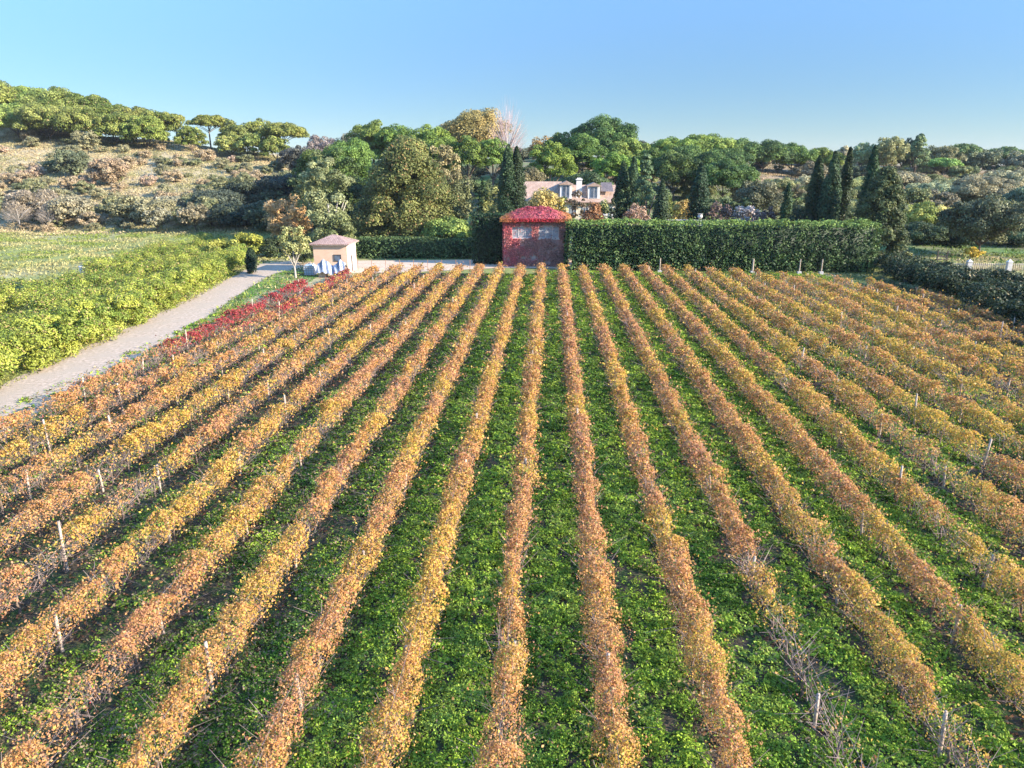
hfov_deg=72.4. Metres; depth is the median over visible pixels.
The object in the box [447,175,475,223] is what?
olive shrub
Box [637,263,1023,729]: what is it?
vine row
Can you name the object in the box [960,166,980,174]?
undergrowth shrub
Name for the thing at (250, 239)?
round shrub
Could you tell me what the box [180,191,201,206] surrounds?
hillside shrub
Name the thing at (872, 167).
cypress
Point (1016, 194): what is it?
slope tree
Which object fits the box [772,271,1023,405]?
vine row
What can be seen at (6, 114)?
umbrella pine
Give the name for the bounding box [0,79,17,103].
umbrella pine
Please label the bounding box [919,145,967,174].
slope tree
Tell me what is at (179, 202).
hillside shrub
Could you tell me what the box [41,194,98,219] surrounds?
hillside shrub
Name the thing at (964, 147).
umbrella pine
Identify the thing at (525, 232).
window
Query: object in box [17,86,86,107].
umbrella pine
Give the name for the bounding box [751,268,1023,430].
vine row
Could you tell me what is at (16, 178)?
hillside shrub
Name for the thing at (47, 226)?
hillside shrub
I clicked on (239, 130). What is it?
umbrella pine
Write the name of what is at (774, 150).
stone pine
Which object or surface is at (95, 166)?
hillside shrub
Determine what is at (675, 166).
stone pine
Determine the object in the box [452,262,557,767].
vine row
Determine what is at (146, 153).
hillside shrub
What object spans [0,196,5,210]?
hillside shrub
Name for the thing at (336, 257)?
window
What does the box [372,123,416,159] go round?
stone pine
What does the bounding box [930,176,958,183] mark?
slope tree
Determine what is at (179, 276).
roadside hedge
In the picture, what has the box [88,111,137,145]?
umbrella pine
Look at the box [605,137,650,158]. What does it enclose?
stone pine
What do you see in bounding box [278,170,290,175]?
hillside shrub
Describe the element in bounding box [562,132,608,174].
stone pine
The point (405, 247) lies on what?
hedge
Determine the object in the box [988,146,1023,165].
umbrella pine
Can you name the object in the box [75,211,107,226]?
hillside shrub
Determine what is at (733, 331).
vine row
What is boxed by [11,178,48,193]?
hillside shrub
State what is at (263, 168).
hillside shrub
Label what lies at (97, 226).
hillside shrub
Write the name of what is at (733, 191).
olive shrub
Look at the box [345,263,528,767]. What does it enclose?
vine row
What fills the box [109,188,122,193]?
hillside shrub
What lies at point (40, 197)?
hillside shrub
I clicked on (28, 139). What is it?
hillside shrub
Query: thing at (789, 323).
vine row
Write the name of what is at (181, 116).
umbrella pine
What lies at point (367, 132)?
stone pine
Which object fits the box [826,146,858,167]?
pine tree
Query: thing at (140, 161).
hillside shrub
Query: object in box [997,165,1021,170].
undergrowth shrub
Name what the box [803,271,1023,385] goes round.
vine row
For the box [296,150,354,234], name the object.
silver tree
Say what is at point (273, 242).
dark shrub
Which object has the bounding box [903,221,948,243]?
shrub
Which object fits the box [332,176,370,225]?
dark tree
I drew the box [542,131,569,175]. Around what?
stone pine
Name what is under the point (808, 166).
undergrowth shrub
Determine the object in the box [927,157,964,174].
umbrella pine
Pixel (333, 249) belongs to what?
shed
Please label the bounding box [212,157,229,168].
hillside shrub
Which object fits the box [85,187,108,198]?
hillside shrub
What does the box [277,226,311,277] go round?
young tree
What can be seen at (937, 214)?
undergrowth shrub
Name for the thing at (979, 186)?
slope tree
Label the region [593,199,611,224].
green shrub
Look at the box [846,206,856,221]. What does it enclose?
undergrowth shrub
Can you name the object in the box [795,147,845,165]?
stone pine
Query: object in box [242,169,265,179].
hillside shrub
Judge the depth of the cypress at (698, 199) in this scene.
104.31 m
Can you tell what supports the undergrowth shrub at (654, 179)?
on the terrain at (318, 277)
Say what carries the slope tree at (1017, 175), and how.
on the terrain at (318, 277)
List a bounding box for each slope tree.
[761,177,799,192]
[794,174,810,189]
[841,179,863,187]
[852,142,880,165]
[877,136,910,167]
[894,138,920,167]
[897,170,930,188]
[905,180,957,198]
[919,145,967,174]
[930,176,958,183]
[948,173,1023,201]
[960,148,1003,173]
[983,168,1023,187]
[998,150,1023,167]
[999,186,1023,203]
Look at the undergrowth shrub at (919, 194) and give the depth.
153.08 m
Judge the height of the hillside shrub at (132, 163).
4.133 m
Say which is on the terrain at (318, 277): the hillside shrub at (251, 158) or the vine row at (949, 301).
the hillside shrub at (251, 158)
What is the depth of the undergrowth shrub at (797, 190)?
159.38 m
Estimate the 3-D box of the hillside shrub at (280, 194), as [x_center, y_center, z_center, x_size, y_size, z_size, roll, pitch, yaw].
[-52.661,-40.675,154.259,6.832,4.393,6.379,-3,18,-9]
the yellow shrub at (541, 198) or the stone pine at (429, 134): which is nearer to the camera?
the yellow shrub at (541, 198)
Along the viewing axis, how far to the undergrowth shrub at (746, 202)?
128.67 m
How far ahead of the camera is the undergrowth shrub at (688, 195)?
134.97 m
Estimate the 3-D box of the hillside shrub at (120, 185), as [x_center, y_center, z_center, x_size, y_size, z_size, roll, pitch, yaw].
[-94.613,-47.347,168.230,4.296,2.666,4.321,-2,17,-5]
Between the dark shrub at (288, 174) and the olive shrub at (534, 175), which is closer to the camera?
the olive shrub at (534, 175)
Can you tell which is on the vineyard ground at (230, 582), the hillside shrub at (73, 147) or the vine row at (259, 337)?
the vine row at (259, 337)
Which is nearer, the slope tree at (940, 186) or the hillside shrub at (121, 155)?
the slope tree at (940, 186)
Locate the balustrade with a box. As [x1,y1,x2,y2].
[649,219,695,224]
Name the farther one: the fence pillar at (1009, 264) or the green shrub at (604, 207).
the green shrub at (604, 207)
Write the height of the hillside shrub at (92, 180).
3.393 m
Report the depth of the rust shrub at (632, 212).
101.23 m
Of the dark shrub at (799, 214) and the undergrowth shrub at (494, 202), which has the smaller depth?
the dark shrub at (799, 214)
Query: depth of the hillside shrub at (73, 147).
192.22 m
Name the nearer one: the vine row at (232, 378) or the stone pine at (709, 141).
the vine row at (232, 378)
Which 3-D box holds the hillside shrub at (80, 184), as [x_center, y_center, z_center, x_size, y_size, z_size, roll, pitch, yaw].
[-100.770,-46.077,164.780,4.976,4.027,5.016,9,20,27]
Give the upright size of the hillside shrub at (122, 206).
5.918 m
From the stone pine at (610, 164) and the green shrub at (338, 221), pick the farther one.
the stone pine at (610, 164)
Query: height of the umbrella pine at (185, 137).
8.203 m
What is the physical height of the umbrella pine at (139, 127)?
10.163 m
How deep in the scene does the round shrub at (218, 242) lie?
98.82 m
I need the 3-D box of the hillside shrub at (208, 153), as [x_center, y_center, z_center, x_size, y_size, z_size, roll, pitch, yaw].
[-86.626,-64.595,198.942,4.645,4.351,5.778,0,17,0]
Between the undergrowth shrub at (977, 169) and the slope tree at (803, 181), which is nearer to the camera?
the slope tree at (803, 181)
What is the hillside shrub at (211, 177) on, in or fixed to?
on the terrain at (318, 277)
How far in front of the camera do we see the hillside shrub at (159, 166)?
178.20 m
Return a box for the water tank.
[303,263,316,275]
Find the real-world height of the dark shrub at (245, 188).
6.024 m
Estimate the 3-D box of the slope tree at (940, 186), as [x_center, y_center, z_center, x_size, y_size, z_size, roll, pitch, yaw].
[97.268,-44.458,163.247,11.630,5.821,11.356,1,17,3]
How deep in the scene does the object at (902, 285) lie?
73.19 m
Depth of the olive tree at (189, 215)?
134.44 m
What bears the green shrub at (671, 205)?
on the terrain at (318, 277)
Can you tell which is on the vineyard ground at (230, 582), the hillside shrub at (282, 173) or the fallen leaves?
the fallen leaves
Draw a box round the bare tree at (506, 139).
[487,103,528,150]
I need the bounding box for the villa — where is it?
[523,178,615,219]
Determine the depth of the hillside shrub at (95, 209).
147.85 m
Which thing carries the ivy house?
on the terrain at (318, 277)
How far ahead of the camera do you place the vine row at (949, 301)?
62.70 m
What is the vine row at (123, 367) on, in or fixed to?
on the vineyard ground at (230, 582)
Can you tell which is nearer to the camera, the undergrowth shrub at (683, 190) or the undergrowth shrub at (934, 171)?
the undergrowth shrub at (683, 190)
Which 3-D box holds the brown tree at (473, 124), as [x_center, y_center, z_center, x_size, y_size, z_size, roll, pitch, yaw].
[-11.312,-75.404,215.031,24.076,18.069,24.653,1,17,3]
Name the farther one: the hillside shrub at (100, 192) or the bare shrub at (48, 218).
the hillside shrub at (100, 192)
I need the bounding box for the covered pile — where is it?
[316,259,346,277]
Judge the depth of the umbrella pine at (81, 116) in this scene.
201.70 m
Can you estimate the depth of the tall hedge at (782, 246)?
90.21 m
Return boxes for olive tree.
[141,207,172,231]
[176,202,211,230]
[790,185,807,218]
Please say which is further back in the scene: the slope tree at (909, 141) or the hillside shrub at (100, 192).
the slope tree at (909, 141)
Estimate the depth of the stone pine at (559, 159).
146.98 m
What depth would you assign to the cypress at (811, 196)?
101.45 m
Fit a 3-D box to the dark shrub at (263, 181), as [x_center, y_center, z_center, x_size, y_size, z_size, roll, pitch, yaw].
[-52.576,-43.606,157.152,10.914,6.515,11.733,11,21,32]
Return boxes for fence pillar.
[966,259,972,270]
[1005,259,1012,270]
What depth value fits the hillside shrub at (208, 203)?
139.26 m
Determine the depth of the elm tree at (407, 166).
108.74 m
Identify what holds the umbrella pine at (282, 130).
on the terrain at (318, 277)
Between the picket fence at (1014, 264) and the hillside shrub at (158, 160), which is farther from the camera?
the hillside shrub at (158, 160)
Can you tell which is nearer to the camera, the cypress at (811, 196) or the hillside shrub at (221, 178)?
the cypress at (811, 196)
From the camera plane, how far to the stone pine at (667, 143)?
189.42 m
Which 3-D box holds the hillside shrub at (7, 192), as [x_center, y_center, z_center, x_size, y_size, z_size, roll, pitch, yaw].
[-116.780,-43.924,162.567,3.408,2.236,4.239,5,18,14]
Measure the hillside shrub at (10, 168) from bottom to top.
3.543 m
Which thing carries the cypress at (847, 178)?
on the terrain at (318, 277)
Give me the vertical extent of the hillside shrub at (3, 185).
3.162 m
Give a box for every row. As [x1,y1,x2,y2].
[0,261,448,721]
[0,262,405,559]
[0,262,427,633]
[0,263,379,515]
[0,263,467,767]
[0,266,354,471]
[0,276,311,446]
[97,263,486,767]
[209,261,507,767]
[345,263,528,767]
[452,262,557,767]
[543,263,655,767]
[574,263,767,767]
[594,262,898,767]
[616,263,1015,767]
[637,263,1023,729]
[660,263,1023,623]
[679,264,1023,556]
[701,262,1023,504]
[726,264,1023,460]
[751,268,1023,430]
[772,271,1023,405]
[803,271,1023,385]
[828,273,1023,362]
[863,274,1023,348]
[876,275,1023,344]
[907,286,1023,336]
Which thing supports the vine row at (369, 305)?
on the vineyard ground at (230, 582)
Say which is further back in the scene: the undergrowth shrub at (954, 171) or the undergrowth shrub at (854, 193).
the undergrowth shrub at (954, 171)
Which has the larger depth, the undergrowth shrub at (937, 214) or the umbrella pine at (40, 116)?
the umbrella pine at (40, 116)
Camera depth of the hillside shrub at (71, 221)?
145.24 m
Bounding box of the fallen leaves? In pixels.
[0,274,1023,767]
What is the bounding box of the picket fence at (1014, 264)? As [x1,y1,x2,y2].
[955,263,1023,270]
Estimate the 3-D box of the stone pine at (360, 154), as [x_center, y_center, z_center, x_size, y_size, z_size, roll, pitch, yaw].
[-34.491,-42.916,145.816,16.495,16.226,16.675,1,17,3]
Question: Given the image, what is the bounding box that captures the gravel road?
[0,261,291,431]
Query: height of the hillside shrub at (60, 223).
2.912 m
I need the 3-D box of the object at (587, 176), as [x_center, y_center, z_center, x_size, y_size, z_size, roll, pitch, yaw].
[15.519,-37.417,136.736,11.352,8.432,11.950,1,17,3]
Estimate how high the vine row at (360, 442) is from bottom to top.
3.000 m
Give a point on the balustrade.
(678, 220)
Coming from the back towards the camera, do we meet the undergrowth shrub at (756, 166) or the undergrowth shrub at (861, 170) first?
the undergrowth shrub at (756, 166)
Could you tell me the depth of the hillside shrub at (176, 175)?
172.67 m
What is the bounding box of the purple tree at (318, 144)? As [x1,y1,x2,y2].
[303,134,334,151]
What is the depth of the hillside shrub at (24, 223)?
144.11 m
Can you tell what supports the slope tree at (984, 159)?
on the terrain at (318, 277)
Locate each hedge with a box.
[0,243,247,388]
[355,234,476,258]
[471,210,508,264]
[563,214,883,273]
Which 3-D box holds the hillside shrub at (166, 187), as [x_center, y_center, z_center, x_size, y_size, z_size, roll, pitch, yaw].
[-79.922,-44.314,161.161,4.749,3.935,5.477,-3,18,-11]
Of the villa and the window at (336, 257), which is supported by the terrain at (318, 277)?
the villa
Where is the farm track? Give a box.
[290,259,571,272]
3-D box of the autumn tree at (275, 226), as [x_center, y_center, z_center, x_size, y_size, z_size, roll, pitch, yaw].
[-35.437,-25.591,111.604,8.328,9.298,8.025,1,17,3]
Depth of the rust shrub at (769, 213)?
105.21 m
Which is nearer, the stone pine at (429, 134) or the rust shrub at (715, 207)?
the rust shrub at (715, 207)
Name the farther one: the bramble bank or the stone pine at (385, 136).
the stone pine at (385, 136)
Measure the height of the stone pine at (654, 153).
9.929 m
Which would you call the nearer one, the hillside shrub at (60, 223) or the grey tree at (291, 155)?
the hillside shrub at (60, 223)
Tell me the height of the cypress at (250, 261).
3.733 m
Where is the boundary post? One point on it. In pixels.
(821, 272)
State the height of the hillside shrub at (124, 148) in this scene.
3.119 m
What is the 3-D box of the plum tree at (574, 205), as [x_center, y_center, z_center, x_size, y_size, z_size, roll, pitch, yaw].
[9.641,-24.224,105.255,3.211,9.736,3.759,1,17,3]
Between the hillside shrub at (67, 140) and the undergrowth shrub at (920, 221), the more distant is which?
the hillside shrub at (67, 140)
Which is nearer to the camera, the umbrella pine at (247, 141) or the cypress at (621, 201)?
the cypress at (621, 201)
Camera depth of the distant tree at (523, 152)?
251.55 m
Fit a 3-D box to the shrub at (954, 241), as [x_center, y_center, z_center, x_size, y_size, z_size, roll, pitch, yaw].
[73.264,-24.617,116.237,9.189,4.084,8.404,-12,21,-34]
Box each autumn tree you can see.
[263,193,312,239]
[525,135,551,168]
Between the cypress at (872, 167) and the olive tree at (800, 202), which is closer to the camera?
the cypress at (872, 167)
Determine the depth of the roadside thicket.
72.68 m
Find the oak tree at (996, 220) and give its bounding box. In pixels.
[936,194,1023,250]
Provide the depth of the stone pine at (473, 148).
148.69 m
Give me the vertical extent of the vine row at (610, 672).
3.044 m
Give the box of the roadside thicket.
[0,231,244,376]
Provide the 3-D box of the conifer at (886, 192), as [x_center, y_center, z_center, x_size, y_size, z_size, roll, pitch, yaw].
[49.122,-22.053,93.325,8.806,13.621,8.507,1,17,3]
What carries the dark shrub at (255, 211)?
on the terrain at (318, 277)
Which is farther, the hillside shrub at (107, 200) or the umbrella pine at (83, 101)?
the umbrella pine at (83, 101)
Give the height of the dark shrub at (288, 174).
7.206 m
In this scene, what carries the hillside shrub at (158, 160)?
on the terrain at (318, 277)
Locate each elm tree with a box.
[346,134,463,244]
[426,144,462,186]
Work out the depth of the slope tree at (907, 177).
179.32 m
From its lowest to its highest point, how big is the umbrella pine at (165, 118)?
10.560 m
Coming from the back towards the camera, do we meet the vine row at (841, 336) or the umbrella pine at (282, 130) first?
the umbrella pine at (282, 130)
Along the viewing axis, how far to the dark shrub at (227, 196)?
146.03 m
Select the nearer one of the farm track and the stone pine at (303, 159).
the farm track
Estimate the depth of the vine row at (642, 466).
21.51 m
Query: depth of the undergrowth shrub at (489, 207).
129.47 m
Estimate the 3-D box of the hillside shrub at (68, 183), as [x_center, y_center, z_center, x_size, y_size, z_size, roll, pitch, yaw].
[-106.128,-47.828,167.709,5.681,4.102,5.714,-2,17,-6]
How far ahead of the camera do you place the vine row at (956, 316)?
59.83 m
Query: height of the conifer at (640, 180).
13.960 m
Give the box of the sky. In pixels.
[0,0,1023,164]
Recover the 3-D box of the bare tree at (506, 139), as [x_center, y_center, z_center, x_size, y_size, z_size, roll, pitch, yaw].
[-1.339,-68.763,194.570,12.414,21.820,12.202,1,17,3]
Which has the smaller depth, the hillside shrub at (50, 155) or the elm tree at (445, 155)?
the elm tree at (445, 155)
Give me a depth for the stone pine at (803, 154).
208.58 m
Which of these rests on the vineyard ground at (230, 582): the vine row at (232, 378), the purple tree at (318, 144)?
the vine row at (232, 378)
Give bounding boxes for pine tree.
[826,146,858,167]
[897,133,932,172]
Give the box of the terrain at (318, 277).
[0,127,1023,428]
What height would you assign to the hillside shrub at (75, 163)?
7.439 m
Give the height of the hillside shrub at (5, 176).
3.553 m
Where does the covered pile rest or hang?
on the terrain at (318, 277)
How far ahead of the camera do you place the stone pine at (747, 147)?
203.19 m
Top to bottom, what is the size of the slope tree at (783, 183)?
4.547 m
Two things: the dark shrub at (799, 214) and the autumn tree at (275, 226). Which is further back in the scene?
the autumn tree at (275, 226)
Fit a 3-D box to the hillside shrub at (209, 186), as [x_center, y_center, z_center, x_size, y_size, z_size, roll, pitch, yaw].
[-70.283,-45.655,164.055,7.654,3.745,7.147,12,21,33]
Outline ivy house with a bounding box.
[499,206,571,266]
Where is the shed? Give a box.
[309,234,358,270]
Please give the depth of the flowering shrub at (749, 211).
108.64 m
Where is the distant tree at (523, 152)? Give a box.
[489,147,532,159]
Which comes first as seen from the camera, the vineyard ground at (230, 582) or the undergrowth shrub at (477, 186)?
the vineyard ground at (230, 582)
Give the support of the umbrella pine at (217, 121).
on the terrain at (318, 277)
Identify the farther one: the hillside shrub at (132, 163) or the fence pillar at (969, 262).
the hillside shrub at (132, 163)
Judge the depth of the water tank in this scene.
87.42 m
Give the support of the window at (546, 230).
in the ivy house
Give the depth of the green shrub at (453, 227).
105.56 m
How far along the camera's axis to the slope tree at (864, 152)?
217.40 m
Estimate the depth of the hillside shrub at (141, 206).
141.22 m
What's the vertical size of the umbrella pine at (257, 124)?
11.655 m
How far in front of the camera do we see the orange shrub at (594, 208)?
100.01 m
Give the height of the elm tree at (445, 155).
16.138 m
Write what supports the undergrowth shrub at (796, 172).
on the terrain at (318, 277)
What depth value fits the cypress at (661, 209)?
103.14 m
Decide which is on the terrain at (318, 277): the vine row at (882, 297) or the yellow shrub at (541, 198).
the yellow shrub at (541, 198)
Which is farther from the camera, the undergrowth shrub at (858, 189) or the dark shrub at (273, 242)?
the undergrowth shrub at (858, 189)
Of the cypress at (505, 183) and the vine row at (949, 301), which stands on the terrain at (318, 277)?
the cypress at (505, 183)
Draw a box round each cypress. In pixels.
[244,247,258,273]
[497,144,518,216]
[510,146,526,208]
[613,161,630,224]
[626,156,640,223]
[652,179,669,224]
[686,162,710,225]
[778,183,792,220]
[802,154,824,220]
[815,151,842,225]
[837,146,853,225]
[854,145,879,218]
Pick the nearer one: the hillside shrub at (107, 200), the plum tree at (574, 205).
the plum tree at (574, 205)
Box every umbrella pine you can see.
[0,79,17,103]
[0,85,46,104]
[0,102,36,137]
[12,101,75,139]
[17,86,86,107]
[49,105,112,137]
[62,94,112,111]
[88,98,128,137]
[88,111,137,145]
[110,106,148,141]
[119,115,170,148]
[138,109,185,141]
[169,114,184,133]
[172,125,209,151]
[185,114,230,150]
[213,133,246,155]
[217,119,252,153]
[235,132,267,157]
[245,118,279,151]
[256,122,309,142]
[257,135,290,158]
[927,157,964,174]
[954,143,983,154]
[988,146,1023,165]
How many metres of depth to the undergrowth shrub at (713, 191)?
152.33 m
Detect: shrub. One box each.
[0,145,9,152]
[0,172,20,184]
[0,182,7,189]
[0,190,15,195]
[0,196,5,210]
[0,198,34,228]
[1,188,61,219]
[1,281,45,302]
[6,164,28,172]
[8,172,35,182]
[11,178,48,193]
[16,222,30,228]
[18,162,39,168]
[20,130,41,140]
[22,136,40,147]
[26,164,45,175]
[27,224,39,229]
[33,202,62,221]
[38,177,57,183]
[40,222,56,232]
[41,158,62,171]
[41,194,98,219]
[46,153,67,161]
[48,187,75,196]
[48,217,64,226]
[52,148,89,175]
[55,144,84,152]
[57,176,79,189]
[61,137,72,143]
[64,218,75,225]
[70,130,101,149]
[73,180,95,193]
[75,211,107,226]
[79,175,96,184]
[84,222,101,230]
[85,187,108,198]
[86,156,129,183]
[87,203,98,217]
[93,145,108,151]
[98,195,117,214]
[104,194,144,221]
[107,191,121,199]
[109,181,128,189]
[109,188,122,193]
[113,219,126,226]
[114,156,137,167]
[116,144,131,152]
[117,154,131,159]
[121,221,134,228]
[128,198,175,221]
[136,158,147,164]
[137,150,152,157]
[138,174,158,185]
[152,183,175,194]
[153,157,163,163]
[153,163,169,175]
[153,190,177,199]
[155,144,165,150]
[155,195,185,207]
[160,157,173,164]
[162,169,183,182]
[169,206,185,223]
[172,158,184,165]
[173,153,183,158]
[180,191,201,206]
[182,158,201,166]
[190,195,218,224]
[191,189,248,205]
[192,149,206,156]
[195,178,209,184]
[195,181,225,191]
[198,149,215,160]
[199,187,214,191]
[203,238,240,251]
[206,174,218,182]
[207,202,255,226]
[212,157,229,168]
[212,175,229,186]
[219,181,278,203]
[224,164,240,172]
[224,232,270,254]
[227,155,238,162]
[227,171,256,184]
[230,169,249,176]
[234,154,254,162]
[239,162,252,171]
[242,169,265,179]
[242,198,290,228]
[252,175,294,199]
[256,190,287,200]
[258,235,294,257]
[260,165,272,172]
[266,160,283,169]
[276,171,304,193]
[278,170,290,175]
[291,243,312,263]
[310,212,356,243]
[420,215,472,240]
[427,193,459,218]
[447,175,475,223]
[451,171,479,190]
[462,165,488,177]
[469,181,496,194]
[475,205,498,217]
[478,185,498,217]
[489,179,498,186]
[490,196,497,204]
[522,166,545,193]
[524,187,565,211]
[557,196,570,237]
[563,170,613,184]
[577,161,593,171]
[582,201,603,224]
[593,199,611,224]
[623,203,650,224]
[639,172,658,181]
[639,189,671,205]
[650,195,679,218]
[668,199,690,222]
[670,177,693,196]
[685,194,714,202]
[703,201,734,225]
[708,186,716,195]
[714,196,754,214]
[729,180,757,201]
[731,205,760,225]
[735,181,783,212]
[750,161,763,168]
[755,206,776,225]
[773,165,784,170]
[786,205,812,225]
[789,165,806,176]
[791,184,807,197]
[800,160,827,176]
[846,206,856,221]
[851,189,857,198]
[852,165,867,178]
[853,186,860,197]
[901,200,938,223]
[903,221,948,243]
[904,187,932,203]
[907,221,933,231]
[918,210,940,224]
[921,166,942,174]
[926,225,986,246]
[927,174,942,180]
[928,188,960,207]
[930,204,951,225]
[946,165,973,176]
[955,194,975,203]
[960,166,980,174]
[963,246,985,257]
[983,165,999,172]
[990,227,1023,245]
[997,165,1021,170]
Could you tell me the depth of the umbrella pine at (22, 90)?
215.95 m
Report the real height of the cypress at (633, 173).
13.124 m
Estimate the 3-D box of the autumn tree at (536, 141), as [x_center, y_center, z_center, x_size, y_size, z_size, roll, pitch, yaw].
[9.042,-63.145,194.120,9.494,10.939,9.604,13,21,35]
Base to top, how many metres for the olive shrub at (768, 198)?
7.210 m
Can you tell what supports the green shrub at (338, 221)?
on the terrain at (318, 277)
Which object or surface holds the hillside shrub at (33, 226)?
on the terrain at (318, 277)
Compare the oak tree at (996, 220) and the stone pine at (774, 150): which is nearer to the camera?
the oak tree at (996, 220)
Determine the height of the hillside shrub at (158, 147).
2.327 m
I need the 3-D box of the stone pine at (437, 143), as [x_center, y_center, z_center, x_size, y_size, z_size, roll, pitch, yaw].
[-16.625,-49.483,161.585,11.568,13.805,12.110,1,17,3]
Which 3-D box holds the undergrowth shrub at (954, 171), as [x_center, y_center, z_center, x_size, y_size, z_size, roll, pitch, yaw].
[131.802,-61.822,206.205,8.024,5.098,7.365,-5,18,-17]
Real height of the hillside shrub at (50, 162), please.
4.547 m
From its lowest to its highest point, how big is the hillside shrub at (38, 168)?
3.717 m
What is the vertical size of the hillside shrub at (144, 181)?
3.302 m
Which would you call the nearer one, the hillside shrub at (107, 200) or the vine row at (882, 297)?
the vine row at (882, 297)
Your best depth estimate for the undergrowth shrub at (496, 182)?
171.08 m
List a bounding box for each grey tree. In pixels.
[275,145,311,171]
[334,132,354,159]
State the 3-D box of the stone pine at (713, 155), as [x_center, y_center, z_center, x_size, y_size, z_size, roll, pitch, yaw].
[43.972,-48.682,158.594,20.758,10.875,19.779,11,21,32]
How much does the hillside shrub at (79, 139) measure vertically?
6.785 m
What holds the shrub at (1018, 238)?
on the terrain at (318, 277)
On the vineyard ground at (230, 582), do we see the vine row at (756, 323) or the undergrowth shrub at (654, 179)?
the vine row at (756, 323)
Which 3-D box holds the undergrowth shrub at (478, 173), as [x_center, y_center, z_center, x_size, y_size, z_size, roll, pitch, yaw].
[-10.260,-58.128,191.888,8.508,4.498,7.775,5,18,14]
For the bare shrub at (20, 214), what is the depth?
143.27 m
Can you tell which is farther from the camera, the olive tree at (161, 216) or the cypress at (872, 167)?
the olive tree at (161, 216)
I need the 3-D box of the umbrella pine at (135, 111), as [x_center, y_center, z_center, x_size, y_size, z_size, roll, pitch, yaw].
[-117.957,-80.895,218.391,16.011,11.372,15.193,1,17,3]
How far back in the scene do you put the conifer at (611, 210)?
102.29 m
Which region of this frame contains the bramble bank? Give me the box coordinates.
[873,249,1023,328]
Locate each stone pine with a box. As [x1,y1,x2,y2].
[291,149,323,197]
[306,137,374,191]
[344,119,390,165]
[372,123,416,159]
[408,124,459,149]
[423,138,461,181]
[448,135,487,200]
[476,137,512,200]
[523,140,577,180]
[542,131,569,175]
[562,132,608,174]
[568,113,639,178]
[590,151,640,184]
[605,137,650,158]
[636,147,663,188]
[647,149,702,200]
[650,136,701,152]
[663,144,754,169]
[680,133,742,152]
[693,157,760,196]
[734,137,760,159]
[745,139,797,171]
[772,142,819,171]
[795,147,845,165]
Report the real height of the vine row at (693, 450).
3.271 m
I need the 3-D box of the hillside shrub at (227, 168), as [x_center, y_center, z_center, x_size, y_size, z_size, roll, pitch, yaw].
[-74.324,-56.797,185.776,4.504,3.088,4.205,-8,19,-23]
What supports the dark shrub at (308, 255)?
on the terrain at (318, 277)
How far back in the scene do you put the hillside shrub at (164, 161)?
189.29 m
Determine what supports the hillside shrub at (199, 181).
on the terrain at (318, 277)
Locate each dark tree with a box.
[286,161,332,231]
[320,146,361,210]
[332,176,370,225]
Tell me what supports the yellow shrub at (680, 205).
on the terrain at (318, 277)
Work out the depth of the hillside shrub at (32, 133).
205.10 m
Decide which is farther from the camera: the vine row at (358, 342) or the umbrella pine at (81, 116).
the umbrella pine at (81, 116)
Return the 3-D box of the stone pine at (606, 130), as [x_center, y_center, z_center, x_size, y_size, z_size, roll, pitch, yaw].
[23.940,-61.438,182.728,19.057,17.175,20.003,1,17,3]
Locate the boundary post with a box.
[818,259,823,274]
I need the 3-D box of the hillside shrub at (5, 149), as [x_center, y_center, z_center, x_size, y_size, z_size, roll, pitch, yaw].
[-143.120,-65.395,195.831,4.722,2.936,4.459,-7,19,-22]
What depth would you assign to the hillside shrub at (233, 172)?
179.94 m
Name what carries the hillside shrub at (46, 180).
on the terrain at (318, 277)
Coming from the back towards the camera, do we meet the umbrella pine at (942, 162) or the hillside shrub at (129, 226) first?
the umbrella pine at (942, 162)
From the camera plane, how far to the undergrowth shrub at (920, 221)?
123.68 m
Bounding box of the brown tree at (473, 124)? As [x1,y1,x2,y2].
[436,107,513,149]
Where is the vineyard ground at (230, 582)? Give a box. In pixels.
[0,270,1023,767]
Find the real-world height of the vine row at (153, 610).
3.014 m
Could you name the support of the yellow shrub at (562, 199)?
on the terrain at (318, 277)
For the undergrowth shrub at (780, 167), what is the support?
on the terrain at (318, 277)
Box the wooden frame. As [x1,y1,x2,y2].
[936,251,948,259]
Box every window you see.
[333,255,340,260]
[512,226,531,238]
[539,226,559,239]
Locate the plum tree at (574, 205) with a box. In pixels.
[566,190,586,228]
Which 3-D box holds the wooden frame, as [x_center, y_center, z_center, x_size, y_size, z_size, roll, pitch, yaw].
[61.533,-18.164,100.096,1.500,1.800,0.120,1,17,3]
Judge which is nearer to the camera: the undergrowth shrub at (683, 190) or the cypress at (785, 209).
the cypress at (785, 209)
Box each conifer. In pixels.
[476,178,489,228]
[607,197,616,224]
[628,153,656,224]
[854,165,911,264]
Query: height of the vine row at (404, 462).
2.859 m
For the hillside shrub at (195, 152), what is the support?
on the terrain at (318, 277)
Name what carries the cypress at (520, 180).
on the terrain at (318, 277)
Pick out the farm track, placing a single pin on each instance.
(380, 264)
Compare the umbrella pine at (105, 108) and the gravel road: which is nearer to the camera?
the gravel road
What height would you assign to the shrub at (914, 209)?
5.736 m
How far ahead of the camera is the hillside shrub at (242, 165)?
187.16 m
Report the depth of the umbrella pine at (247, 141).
205.96 m
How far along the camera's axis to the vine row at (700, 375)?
22.85 m
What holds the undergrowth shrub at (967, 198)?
on the terrain at (318, 277)

